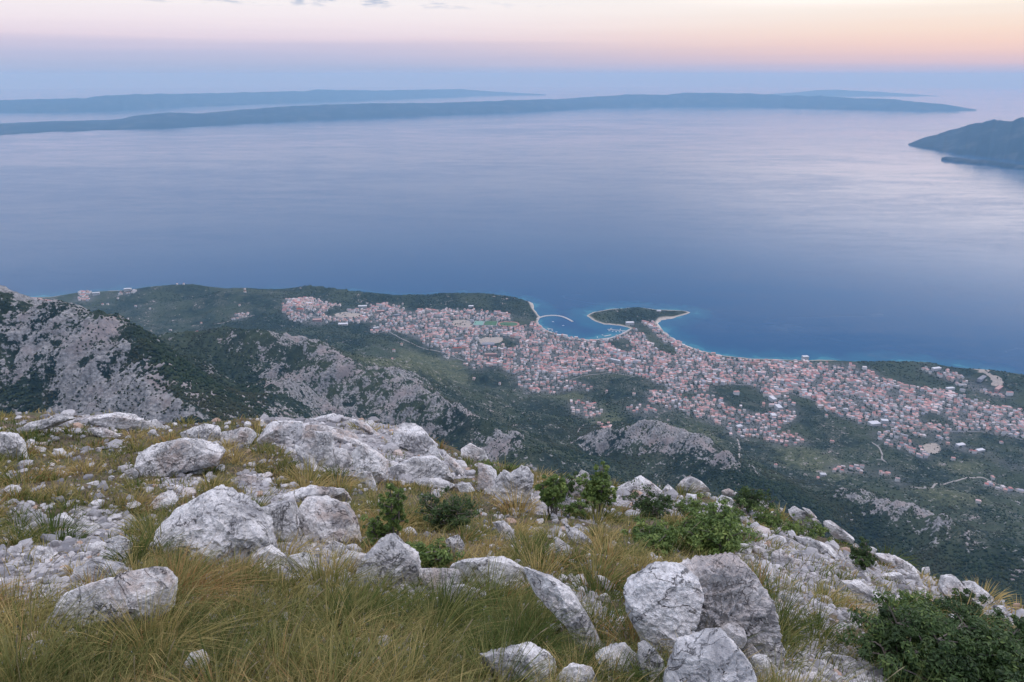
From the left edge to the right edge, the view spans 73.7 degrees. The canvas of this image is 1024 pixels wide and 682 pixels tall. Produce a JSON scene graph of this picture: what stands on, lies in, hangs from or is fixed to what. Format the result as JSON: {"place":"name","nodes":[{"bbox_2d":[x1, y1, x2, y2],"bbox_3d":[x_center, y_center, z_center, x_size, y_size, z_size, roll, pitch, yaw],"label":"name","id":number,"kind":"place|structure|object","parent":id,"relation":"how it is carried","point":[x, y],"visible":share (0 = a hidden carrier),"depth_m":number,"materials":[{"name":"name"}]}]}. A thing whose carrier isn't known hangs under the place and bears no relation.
{"place":"outdoors","nodes":[
{"label":"outdoors","id":0,"kind":"place"},
{"bbox_2d":[0,409,1023,681],"bbox_3d":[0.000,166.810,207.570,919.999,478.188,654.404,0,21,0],"label":"ridge ground","id":1,"kind":"structure","parent":0,"point":[68,442],"depth_m":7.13,"materials":[{"name":"green plant"}]},
{"bbox_2d":[0,432,28,459],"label":"boulder","id":2,"kind":"object","parent":1,"relation":"on","point":[8,440],"visible":0.64,"depth_m":8.39,"materials":[{"name":"stone"}]},
{"bbox_2d":[31,546,53,561],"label":"boulder","id":3,"kind":"object","parent":1,"relation":"on","point":[39,551],"visible":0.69,"depth_m":3.25,"materials":[{"name":"stone"}]},
{"bbox_2d":[24,413,75,431],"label":"boulder","id":4,"kind":"object","parent":1,"relation":"on","point":[51,422],"visible":0.77,"depth_m":9.73,"materials":[{"name":"stone"}]},
{"bbox_2d":[52,513,73,526],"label":"boulder","id":5,"kind":"object","parent":1,"relation":"on","point":[62,517],"visible":0.45,"depth_m":4.72,"materials":[{"name":"stone"}]},
{"bbox_2d":[90,540,105,551],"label":"boulder","id":6,"kind":"object","parent":1,"relation":"on","point":[99,545],"visible":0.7,"depth_m":3.50,"materials":[{"name":"stone"}]},
{"bbox_2d":[73,558,128,581],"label":"boulder","id":7,"kind":"object","parent":1,"relation":"on","point":[92,565],"visible":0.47,"depth_m":2.99,"materials":[{"name":"stone"}]},
{"bbox_2d":[88,427,120,437],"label":"boulder","id":8,"kind":"object","parent":1,"relation":"on","point":[100,431],"visible":0.88,"depth_m":10.22,"materials":[{"name":"stone"}]},
{"bbox_2d":[44,566,177,629],"bbox_3d":[-1.472,0.961,2.520,0.456,0.294,0.235,0,21,0],"label":"boulder","id":9,"kind":"object","parent":1,"relation":"on","point":[144,580],"visible":0.59,"depth_m":2.44,"materials":[{"name":"stone"}]},
{"bbox_2d":[79,412,143,429],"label":"boulder","id":10,"kind":"object","parent":1,"relation":"on","point":[120,420],"visible":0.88,"depth_m":11.63,"materials":[{"name":"stone"}]},
{"bbox_2d":[106,535,132,560],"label":"boulder","id":11,"kind":"object","parent":1,"relation":"on","point":[122,540],"visible":0.65,"depth_m":3.36,"materials":[{"name":"stone"}]},
{"bbox_2d":[140,419,163,429],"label":"boulder","id":12,"kind":"object","parent":1,"relation":"on","point":[151,423],"visible":0.62,"depth_m":11.85,"materials":[{"name":"stone"}]},
{"bbox_2d":[150,490,178,510],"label":"boulder","id":13,"kind":"object","parent":1,"relation":"on","point":[170,496],"visible":0.64,"depth_m":5.61,"materials":[{"name":"stone"}]},
{"bbox_2d":[134,437,225,476],"bbox_3d":[-3.958,1.426,8.163,1.021,0.540,0.431,-5,22,-12],"label":"boulder","id":14,"kind":"object","parent":1,"relation":"on","point":[176,457],"visible":0.86,"depth_m":8.04,"materials":[{"name":"stone"}]},
{"bbox_2d":[183,649,209,675],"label":"boulder","id":15,"kind":"object","parent":1,"relation":"on","point":[191,655],"visible":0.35,"depth_m":2.12,"materials":[{"name":"stone"}]},
{"bbox_2d":[180,423,221,441],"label":"boulder","id":16,"kind":"object","parent":1,"relation":"on","point":[202,429],"visible":0.56,"depth_m":9.85,"materials":[{"name":"stone"}]},
{"bbox_2d":[148,484,276,565],"bbox_3d":[-1.575,1.042,3.611,0.682,0.462,0.376,6,22,14],"label":"boulder","id":17,"kind":"object","parent":1,"relation":"on","point":[231,515],"visible":0.59,"depth_m":3.52,"materials":[{"name":"stone"}]},
{"bbox_2d":[220,427,256,446],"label":"boulder","id":18,"kind":"object","parent":1,"relation":"on","point":[246,434],"visible":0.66,"depth_m":9.77,"materials":[{"name":"stone"}]},
{"bbox_2d":[235,474,256,484],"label":"boulder","id":19,"kind":"object","parent":1,"relation":"on","point":[248,479],"visible":0.73,"depth_m":7.90,"materials":[{"name":"stone"}]},
{"bbox_2d":[249,544,285,565],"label":"boulder","id":20,"kind":"object","parent":1,"relation":"on","point":[259,552],"visible":0.45,"depth_m":3.46,"materials":[{"name":"stone"}]},
{"bbox_2d":[257,420,302,443],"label":"boulder","id":21,"kind":"object","parent":1,"relation":"on","point":[278,431],"visible":0.85,"depth_m":10.37,"materials":[{"name":"stone"}]},
{"bbox_2d":[261,499,302,540],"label":"boulder","id":22,"kind":"object","parent":1,"relation":"on","point":[283,514],"visible":0.57,"depth_m":4.39,"materials":[{"name":"stone"}]},
{"bbox_2d":[287,552,316,575],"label":"boulder","id":23,"kind":"object","parent":1,"relation":"on","point":[295,556],"visible":0.42,"depth_m":3.39,"materials":[{"name":"stone"}]},
{"bbox_2d":[295,444,318,470],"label":"boulder","id":24,"kind":"object","parent":1,"relation":"on","point":[300,451],"visible":0.56,"depth_m":8.68,"materials":[{"name":"stone"}]},
{"bbox_2d":[280,485,351,501],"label":"boulder","id":25,"kind":"object","parent":1,"relation":"on","point":[301,493],"visible":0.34,"depth_m":6.74,"materials":[{"name":"stone"}]},
{"bbox_2d":[300,430,335,466],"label":"boulder","id":26,"kind":"object","parent":1,"relation":"on","point":[319,445],"visible":0.75,"depth_m":8.79,"materials":[{"name":"stone"}]},
{"bbox_2d":[298,495,361,543],"bbox_3d":[-1.208,1.230,4.561,0.421,0.372,0.313,0,21,0],"label":"boulder","id":27,"kind":"object","parent":1,"relation":"on","point":[327,516],"visible":0.71,"depth_m":4.47,"materials":[{"name":"stone"}]},
{"bbox_2d":[304,425,358,438],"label":"boulder","id":28,"kind":"object","parent":1,"relation":"on","point":[327,428],"visible":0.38,"depth_m":11.05,"materials":[{"name":"stone"}]},
{"bbox_2d":[317,541,346,557],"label":"boulder","id":29,"kind":"object","parent":1,"relation":"on","point":[336,544],"visible":0.48,"depth_m":3.96,"materials":[{"name":"stone"}]},
{"bbox_2d":[334,447,350,467],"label":"boulder","id":30,"kind":"object","parent":1,"relation":"on","point":[342,457],"visible":0.8,"depth_m":8.84,"materials":[{"name":"stone"}]},
{"bbox_2d":[332,550,365,572],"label":"boulder","id":31,"kind":"object","parent":1,"relation":"on","point":[360,555],"visible":0.27,"depth_m":3.56,"materials":[{"name":"stone"}]},
{"bbox_2d":[332,433,369,446],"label":"boulder","id":32,"kind":"object","parent":1,"relation":"on","point":[339,437],"visible":0.59,"depth_m":10.80,"materials":[{"name":"stone"}]},
{"bbox_2d":[352,419,379,434],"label":"boulder","id":33,"kind":"object","parent":1,"relation":"on","point":[365,427],"visible":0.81,"depth_m":12.10,"materials":[{"name":"stone"}]},
{"bbox_2d":[352,444,388,482],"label":"boulder","id":34,"kind":"object","parent":1,"relation":"on","point":[375,463],"visible":0.87,"depth_m":8.20,"materials":[{"name":"stone"}]},
{"bbox_2d":[363,471,377,490],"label":"boulder","id":35,"kind":"object","parent":1,"relation":"on","point":[368,475],"visible":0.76,"depth_m":7.70,"materials":[{"name":"stone"}]},
{"bbox_2d":[360,513,395,547],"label":"shrub","id":36,"kind":"object","parent":1,"relation":"on","point":[376,531],"visible":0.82,"depth_m":4.35,"materials":[{"name":"green plant"}]},
{"bbox_2d":[356,533,420,585],"bbox_3d":[-0.625,1.142,3.475,0.334,0.306,0.234,0,21,0],"label":"boulder","id":37,"kind":"object","parent":1,"relation":"on","point":[398,549],"visible":0.62,"depth_m":3.41,"materials":[{"name":"stone"}]},
{"bbox_2d":[377,483,408,535],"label":"shrub","id":38,"kind":"object","parent":1,"relation":"on","point":[397,509],"visible":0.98,"depth_m":4.27,"materials":[{"name":"green plant"}]},
{"bbox_2d":[390,423,442,458],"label":"boulder","id":39,"kind":"object","parent":1,"relation":"on","point":[414,438],"visible":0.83,"depth_m":11.06,"materials":[{"name":"stone"}]},
{"bbox_2d":[390,455,453,481],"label":"boulder","id":40,"kind":"object","parent":1,"relation":"on","point":[428,466],"visible":0.68,"depth_m":8.76,"materials":[{"name":"stone"}]},
{"bbox_2d":[414,477,454,489],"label":"boulder","id":41,"kind":"object","parent":1,"relation":"on","point":[439,482],"visible":0.67,"depth_m":8.51,"materials":[{"name":"stone"}]},
{"bbox_2d":[406,536,465,567],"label":"shrub","id":42,"kind":"object","parent":1,"relation":"on","point":[425,554],"visible":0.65,"depth_m":3.83,"materials":[{"name":"green plant"}]},
{"bbox_2d":[419,568,460,591],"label":"boulder","id":43,"kind":"object","parent":1,"relation":"on","point":[442,575],"visible":0.53,"depth_m":3.36,"materials":[{"name":"stone"}]},
{"bbox_2d":[404,486,482,530],"bbox_3d":[-0.595,1.410,5.658,0.719,0.406,0.436,6,22,16],"label":"shrub","id":44,"kind":"object","parent":1,"relation":"on","point":[452,512],"visible":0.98,"depth_m":5.57,"materials":[{"name":"green plant"}]},
{"bbox_2d":[442,450,465,475],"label":"boulder","id":45,"kind":"object","parent":1,"relation":"on","point":[456,467],"visible":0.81,"depth_m":9.63,"materials":[{"name":"stone"}]},
{"bbox_2d":[445,535,464,555],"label":"boulder","id":46,"kind":"object","parent":1,"relation":"on","point":[454,540],"visible":0.58,"depth_m":4.16,"materials":[{"name":"stone"}]},
{"bbox_2d":[444,584,485,601],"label":"boulder","id":47,"kind":"object","parent":1,"relation":"on","point":[453,589],"visible":0.16,"depth_m":3.16,"materials":[{"name":"stone"}]},
{"bbox_2d":[457,482,474,491],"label":"boulder","id":48,"kind":"object","parent":1,"relation":"on","point":[463,487],"visible":0.91,"depth_m":8.50,"materials":[{"name":"stone"}]},
{"bbox_2d":[461,443,487,460],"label":"boulder","id":49,"kind":"object","parent":1,"relation":"on","point":[475,452],"visible":0.69,"depth_m":13.40,"materials":[{"name":"stone"}]},
{"bbox_2d":[478,463,496,493],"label":"boulder","id":50,"kind":"object","parent":1,"relation":"on","point":[487,474],"visible":0.76,"depth_m":8.60,"materials":[{"name":"stone"}]},
{"bbox_2d":[450,556,530,591],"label":"boulder","id":51,"kind":"object","parent":1,"relation":"on","point":[508,562],"visible":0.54,"depth_m":3.49,"materials":[{"name":"stone"}]},
{"bbox_2d":[492,520,513,539],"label":"boulder","id":52,"kind":"object","parent":1,"relation":"on","point":[501,524],"visible":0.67,"depth_m":4.90,"materials":[{"name":"stone"}]},
{"bbox_2d":[0,409,1023,681],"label":"rubble","id":53,"kind":"object","parent":1,"relation":"on","point":[66,545],"visible":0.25,"depth_m":5.65,"materials":[{"name":"stone"}]},
{"bbox_2d":[495,465,533,505],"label":"boulder","id":54,"kind":"object","parent":1,"relation":"on","point":[522,476],"visible":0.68,"depth_m":7.36,"materials":[{"name":"stone"}]},
{"bbox_2d":[480,642,556,681],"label":"boulder","id":55,"kind":"object","parent":1,"relation":"on","point":[535,651],"visible":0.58,"depth_m":2.21,"materials":[{"name":"stone"}]},
{"bbox_2d":[533,474,568,515],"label":"shrub","id":56,"kind":"object","parent":1,"relation":"on","point":[552,494],"visible":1,"depth_m":6.61,"materials":[{"name":"green plant"}]},
{"bbox_2d":[554,537,569,557],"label":"boulder","id":57,"kind":"object","parent":1,"relation":"on","point":[557,540],"visible":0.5,"depth_m":4.22,"materials":[{"name":"stone"}]},
{"bbox_2d":[523,567,602,649],"bbox_3d":[0.224,1.077,2.663,0.370,0.364,0.170,19,28,40],"label":"boulder","id":58,"kind":"object","parent":1,"relation":"on","point":[543,585],"visible":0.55,"depth_m":2.59,"materials":[{"name":"stone"}]},
{"bbox_2d":[548,471,582,497],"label":"shrub","id":59,"kind":"object","parent":1,"relation":"on","point":[570,485],"visible":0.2,"depth_m":9.03,"materials":[{"name":"green plant"}]},
{"bbox_2d":[558,498,592,517],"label":"shrub","id":60,"kind":"object","parent":1,"relation":"on","point":[579,506],"visible":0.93,"depth_m":6.84,"materials":[{"name":"green plant"}]},
{"bbox_2d":[556,663,596,681],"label":"boulder","id":61,"kind":"object","parent":1,"relation":"on","point":[575,673],"visible":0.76,"depth_m":2.19,"materials":[{"name":"stone"}]},
{"bbox_2d":[563,521,591,544],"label":"boulder","id":62,"kind":"object","parent":1,"relation":"on","point":[571,531],"visible":0.58,"depth_m":4.81,"materials":[{"name":"stone"}]},
{"bbox_2d":[576,461,617,514],"bbox_3d":[0.886,1.577,7.106,0.468,0.624,0.393,0,21,0],"label":"shrub","id":63,"kind":"object","parent":1,"relation":"on","point":[598,490],"visible":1,"depth_m":7.05,"materials":[{"name":"green plant"}]},
{"bbox_2d":[595,642,638,678],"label":"boulder","id":64,"kind":"object","parent":1,"relation":"on","point":[621,645],"visible":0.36,"depth_m":2.36,"materials":[{"name":"stone"}]},
{"bbox_2d":[617,475,661,496],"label":"boulder","id":65,"kind":"object","parent":1,"relation":"on","point":[631,487],"visible":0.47,"depth_m":10.24,"materials":[{"name":"stone"}]},
{"bbox_2d":[622,478,674,518],"bbox_3d":[1.766,2.034,8.614,0.687,0.509,0.503,20,29,41],"label":"shrub","id":66,"kind":"object","parent":1,"relation":"on","point":[655,507],"visible":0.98,"depth_m":8.52,"materials":[{"name":"green plant"}]},
{"bbox_2d":[620,515,682,555],"bbox_3d":[0.973,1.377,4.747,0.342,0.302,0.420,-7,23,-18],"label":"shrub","id":67,"kind":"object","parent":1,"relation":"on","point":[659,534],"visible":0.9,"depth_m":4.67,"materials":[{"name":"green plant"}]},
{"bbox_2d":[638,640,664,681],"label":"boulder","id":68,"kind":"object","parent":1,"relation":"on","point":[644,646],"visible":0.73,"depth_m":2.30,"materials":[{"name":"stone"}]},
{"bbox_2d":[623,561,703,662],"bbox_3d":[0.579,1.066,2.639,0.297,0.453,0.257,10,23,23],"label":"boulder","id":69,"kind":"object","parent":1,"relation":"on","point":[664,597],"visible":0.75,"depth_m":2.53,"materials":[{"name":"stone"}]},
{"bbox_2d":[671,493,705,518],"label":"shrub","id":70,"kind":"object","parent":1,"relation":"on","point":[696,503],"visible":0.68,"depth_m":8.61,"materials":[{"name":"green plant"}]},
{"bbox_2d":[676,475,709,493],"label":"boulder","id":71,"kind":"object","parent":1,"relation":"on","point":[688,481],"visible":0.71,"depth_m":12.69,"materials":[{"name":"stone"}]},
{"bbox_2d":[663,627,756,681],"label":"boulder","id":72,"kind":"object","parent":1,"relation":"on","point":[716,654],"visible":0.98,"depth_m":1.98,"materials":[{"name":"stone"}]},
{"bbox_2d":[674,497,763,555],"bbox_3d":[1.452,1.409,4.956,0.541,0.475,0.626,0,21,0],"label":"shrub","id":73,"kind":"object","parent":1,"relation":"on","point":[713,531],"visible":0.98,"depth_m":4.87,"materials":[{"name":"green plant"}]},
{"bbox_2d":[703,498,754,544],"bbox_3d":[2.244,1.899,7.039,0.543,0.444,0.591,0,21,0],"label":"shrub","id":74,"kind":"object","parent":1,"relation":"on","point":[738,511],"visible":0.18,"depth_m":7.11,"materials":[{"name":"green plant"}]},
{"bbox_2d":[680,552,785,666],"bbox_3d":[0.867,1.113,2.803,0.449,0.572,0.404,0,21,0],"label":"boulder","id":75,"kind":"object","parent":1,"relation":"on","point":[735,591],"visible":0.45,"depth_m":2.64,"materials":[{"name":"stone"}]},
{"bbox_2d":[719,622,746,648],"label":"boulder","id":76,"kind":"object","parent":1,"relation":"on","point":[738,633],"visible":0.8,"depth_m":2.54,"materials":[{"name":"stone"}]},
{"bbox_2d":[726,483,777,519],"bbox_3d":[3.673,2.482,10.533,0.703,0.552,0.694,-10,23,-24],"label":"shrub","id":77,"kind":"object","parent":1,"relation":"on","point":[748,496],"visible":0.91,"depth_m":10.49,"materials":[{"name":"green plant"}]},
{"bbox_2d":[750,654,771,676],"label":"boulder","id":78,"kind":"object","parent":1,"relation":"on","point":[759,658],"visible":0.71,"depth_m":2.48,"materials":[{"name":"stone"}]},
{"bbox_2d":[751,505,802,533],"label":"shrub","id":79,"kind":"object","parent":1,"relation":"on","point":[771,520],"visible":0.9,"depth_m":8.36,"materials":[{"name":"green plant"}]},
{"bbox_2d":[771,548,791,563],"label":"boulder","id":80,"kind":"object","parent":1,"relation":"on","point":[779,555],"visible":0.79,"depth_m":6.38,"materials":[{"name":"stone"}]},
{"bbox_2d":[788,506,820,527],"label":"boulder","id":81,"kind":"object","parent":1,"relation":"on","point":[800,513],"visible":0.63,"depth_m":11.45,"materials":[{"name":"stone"}]},
{"bbox_2d":[779,514,831,541],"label":"shrub","id":82,"kind":"object","parent":1,"relation":"on","point":[820,530],"visible":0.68,"depth_m":9.57,"materials":[{"name":"green plant"}]},
{"bbox_2d":[793,536,837,558],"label":"boulder","id":83,"kind":"object","parent":1,"relation":"on","point":[822,547],"visible":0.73,"depth_m":8.09,"materials":[{"name":"stone"}]},
{"bbox_2d":[823,520,853,543],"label":"boulder","id":84,"kind":"object","parent":1,"relation":"on","point":[838,532],"visible":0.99,"depth_m":10.59,"materials":[{"name":"stone"}]},
{"bbox_2d":[832,654,856,670],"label":"boulder","id":85,"kind":"object","parent":1,"relation":"on","point":[850,659],"visible":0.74,"depth_m":2.99,"materials":[{"name":"stone"}]},
{"bbox_2d":[838,552,870,574],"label":"boulder","id":86,"kind":"object","parent":1,"relation":"on","point":[847,559],"visible":0.38,"depth_m":8.07,"materials":[{"name":"stone"}]},
{"bbox_2d":[842,579,884,605],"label":"boulder","id":87,"kind":"object","parent":1,"relation":"on","point":[866,591],"visible":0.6,"depth_m":5.42,"materials":[{"name":"stone"}]},
{"bbox_2d":[849,536,878,570],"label":"shrub","id":88,"kind":"object","parent":1,"relation":"on","point":[864,558],"visible":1,"depth_m":8.05,"materials":[{"name":"green plant"}]},
{"bbox_2d":[880,572,906,584],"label":"boulder","id":89,"kind":"object","parent":1,"relation":"on","point":[893,576],"visible":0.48,"depth_m":8.45,"materials":[{"name":"stone"}]},
{"bbox_2d":[874,553,920,573],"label":"boulder","id":90,"kind":"object","parent":1,"relation":"on","point":[899,563],"visible":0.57,"depth_m":9.51,"materials":[{"name":"stone"}]},
{"bbox_2d":[882,589,941,617],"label":"shrub","id":91,"kind":"object","parent":1,"relation":"on","point":[904,593],"visible":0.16,"depth_m":5.01,"materials":[{"name":"green plant"}]},
{"bbox_2d":[835,587,1023,681],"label":"shrub","id":92,"kind":"object","parent":1,"relation":"on","point":[963,647],"visible":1,"depth_m":2.89,"materials":[{"name":"green plant"}]},
{"bbox_2d":[938,574,969,596],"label":"boulder","id":93,"kind":"object","parent":1,"relation":"on","point":[950,581],"visible":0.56,"depth_m":8.31,"materials":[{"name":"stone"}]},
{"bbox_2d":[939,588,1012,630],"bbox_3d":[3.523,2.148,5.255,0.521,0.379,0.467,-14,25,-32],"label":"shrub","id":94,"kind":"object","parent":1,"relation":"on","point":[974,608],"visible":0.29,"depth_m":5.34,"materials":[{"name":"green plant"}]},
{"bbox_2d":[962,580,994,604],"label":"boulder","id":95,"kind":"object","parent":1,"relation":"on","point":[976,588],"visible":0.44,"depth_m":8.34,"materials":[{"name":"stone"}]},
{"bbox_2d":[992,607,1023,649],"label":"shrub","id":96,"kind":"object","parent":1,"relation":"on","point":[1019,634],"visible":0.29,"depth_m":3.83,"materials":[{"name":"green plant"}]},
{"bbox_2d":[0,87,1023,374],"bbox_3d":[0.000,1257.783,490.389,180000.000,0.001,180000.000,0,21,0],"label":"sea","id":97,"kind":"structure","parent":0,"point":[782,233],"depth_m":7082.69,"materials":[{"name":"liquid"}]},
{"bbox_2d":[0,89,545,112],"bbox_3d":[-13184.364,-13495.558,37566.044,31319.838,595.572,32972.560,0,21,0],"label":"island","id":98,"kind":"structure","parent":97,"relation":"on","point":[125,102],"depth_m":32910.52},
{"bbox_2d":[0,93,976,134],"bbox_3d":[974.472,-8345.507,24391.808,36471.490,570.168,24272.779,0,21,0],"label":"island","id":99,"kind":"structure","parent":97,"relation":"on","point":[167,120],"depth_m":25605.32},
{"bbox_2d":[774,90,930,96],"bbox_3d":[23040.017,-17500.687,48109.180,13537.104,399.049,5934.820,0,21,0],"label":"island","id":100,"kind":"structure","parent":97,"relation":"on","point":[837,93],"depth_m":46975.15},
{"bbox_2d":[908,117,1023,161],"bbox_3d":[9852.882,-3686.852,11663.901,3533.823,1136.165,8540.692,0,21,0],"label":"headland","id":101,"kind":"structure","parent":97,"relation":"in","point":[998,139],"depth_m":12679.24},
{"bbox_2d":[941,157,1023,169],"bbox_3d":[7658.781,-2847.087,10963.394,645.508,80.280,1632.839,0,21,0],"label":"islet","id":102,"kind":"object","parent":97,"relation":"in","point":[988,162],"visible":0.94,"depth_m":11059.00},
{"bbox_2d":[0,284,1023,599],"bbox_3d":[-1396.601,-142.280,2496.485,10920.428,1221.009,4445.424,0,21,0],"label":"coastal terrain","id":103,"kind":"structure","parent":0,"point":[342,380],"depth_m":2225.98,"materials":[{"name":"grey stone"}]},
{"bbox_2d":[0,284,1023,606],"bbox_3d":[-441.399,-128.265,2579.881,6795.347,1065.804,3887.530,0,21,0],"label":"woodland","id":104,"kind":"object","parent":103,"relation":"on","point":[200,380],"visible":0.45,"depth_m":1786.32,"materials":[{"name":"green plant"}]},
{"bbox_2d":[33,283,1023,503],"bbox_3d":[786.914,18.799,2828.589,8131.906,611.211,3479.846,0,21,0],"label":"town houses","id":105,"kind":"structure","parent":103,"relation":"on","point":[300,302],"depth_m":3180.57,"materials":[{"name":"paint"}]},
{"bbox_2d":[0,0,1023,88],"label":"sky","id":106,"kind":"structure","parent":0,"point":[45,44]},
{"bbox_2d":[697,380,1022,439],"bbox_3d":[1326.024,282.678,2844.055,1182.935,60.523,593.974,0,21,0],"label":"road","id":107,"kind":"structure","parent":0,"point":[885,418],"depth_m":2689.73,"materials":[{"name":"grey asphalt"}]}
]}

